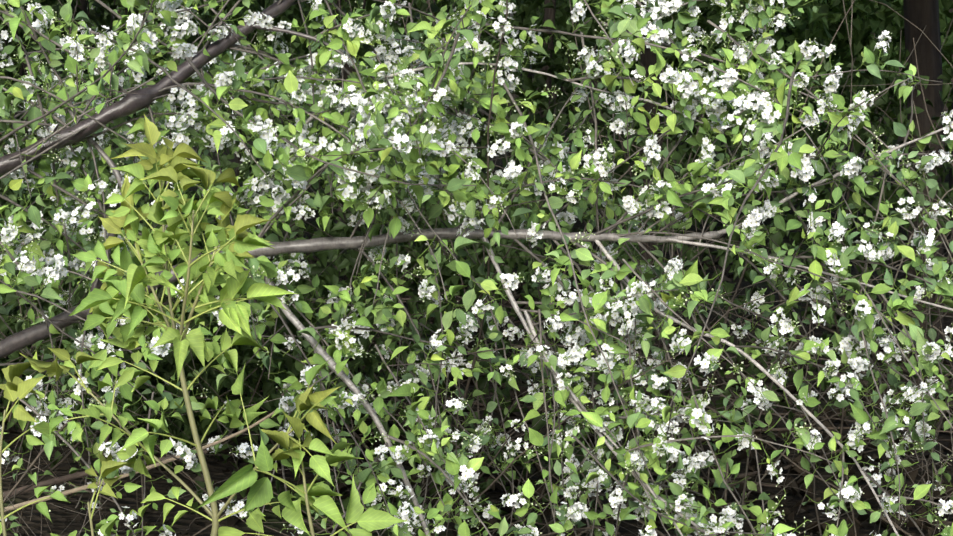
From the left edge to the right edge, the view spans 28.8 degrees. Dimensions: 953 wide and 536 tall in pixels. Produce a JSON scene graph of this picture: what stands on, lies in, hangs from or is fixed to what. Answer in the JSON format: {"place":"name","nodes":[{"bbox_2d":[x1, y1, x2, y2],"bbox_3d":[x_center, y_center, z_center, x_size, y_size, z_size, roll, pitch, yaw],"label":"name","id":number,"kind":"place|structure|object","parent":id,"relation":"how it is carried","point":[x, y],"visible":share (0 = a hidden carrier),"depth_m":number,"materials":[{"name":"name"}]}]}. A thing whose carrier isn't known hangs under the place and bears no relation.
{"place":"outdoors","nodes":[
{"label":"outdoors","id":0,"kind":"place"},
{"bbox_2d":[87,0,455,10],"label":"sky","id":1,"kind":"structure","parent":0,"point":[262,8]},
{"bbox_2d":[0,0,952,535],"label":"woods","id":2,"kind":"object","parent":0,"point":[866,22],"depth_m":7.12,"materials":[{"name":"green plant"}]},
{"bbox_2d":[0,11,952,535],"bbox_3d":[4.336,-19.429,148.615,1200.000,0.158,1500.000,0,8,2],"label":"ground","id":3,"kind":"structure","parent":0,"point":[62,519],"depth_m":5.89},
{"bbox_2d":[0,114,405,535],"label":"box elder sapling","id":4,"kind":"object","parent":3,"relation":"on","point":[101,304],"depth_m":3.01,"materials":[{"name":"green plant"}]},
{"bbox_2d":[0,0,952,535],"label":"bird cherry","id":5,"kind":"object","parent":3,"relation":"on","point":[460,190],"depth_m":3.98,"materials":[{"name":"plant"}]},
{"bbox_2d":[0,0,952,535],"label":"flowering shrub","id":6,"kind":"object","parent":3,"relation":"on","point":[248,50],"visible":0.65,"depth_m":4.00,"materials":[{"name":"green plant"}]},
{"bbox_2d":[0,0,952,535],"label":"green bird cherry twigs","id":7,"kind":"object","parent":3,"relation":"on","point":[486,84],"visible":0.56,"depth_m":3.99,"materials":[{"name":"green plant"}]},
{"bbox_2d":[0,0,952,535],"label":"dead brush twigs","id":8,"kind":"object","parent":3,"relation":"on","point":[24,488],"visible":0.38,"depth_m":4.85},
{"bbox_2d":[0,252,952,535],"bbox_3d":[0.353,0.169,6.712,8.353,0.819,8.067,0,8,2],"label":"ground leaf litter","id":9,"kind":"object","parent":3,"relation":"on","point":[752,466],"visible":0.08,"depth_m":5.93,"materials":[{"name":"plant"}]},
{"bbox_2d":[0,0,952,535],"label":"bird cherry main branches","id":10,"kind":"object","parent":3,"relation":"on","point":[130,102],"visible":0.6,"depth_m":4.00,"materials":[{"name":"brown plant"}]}
]}

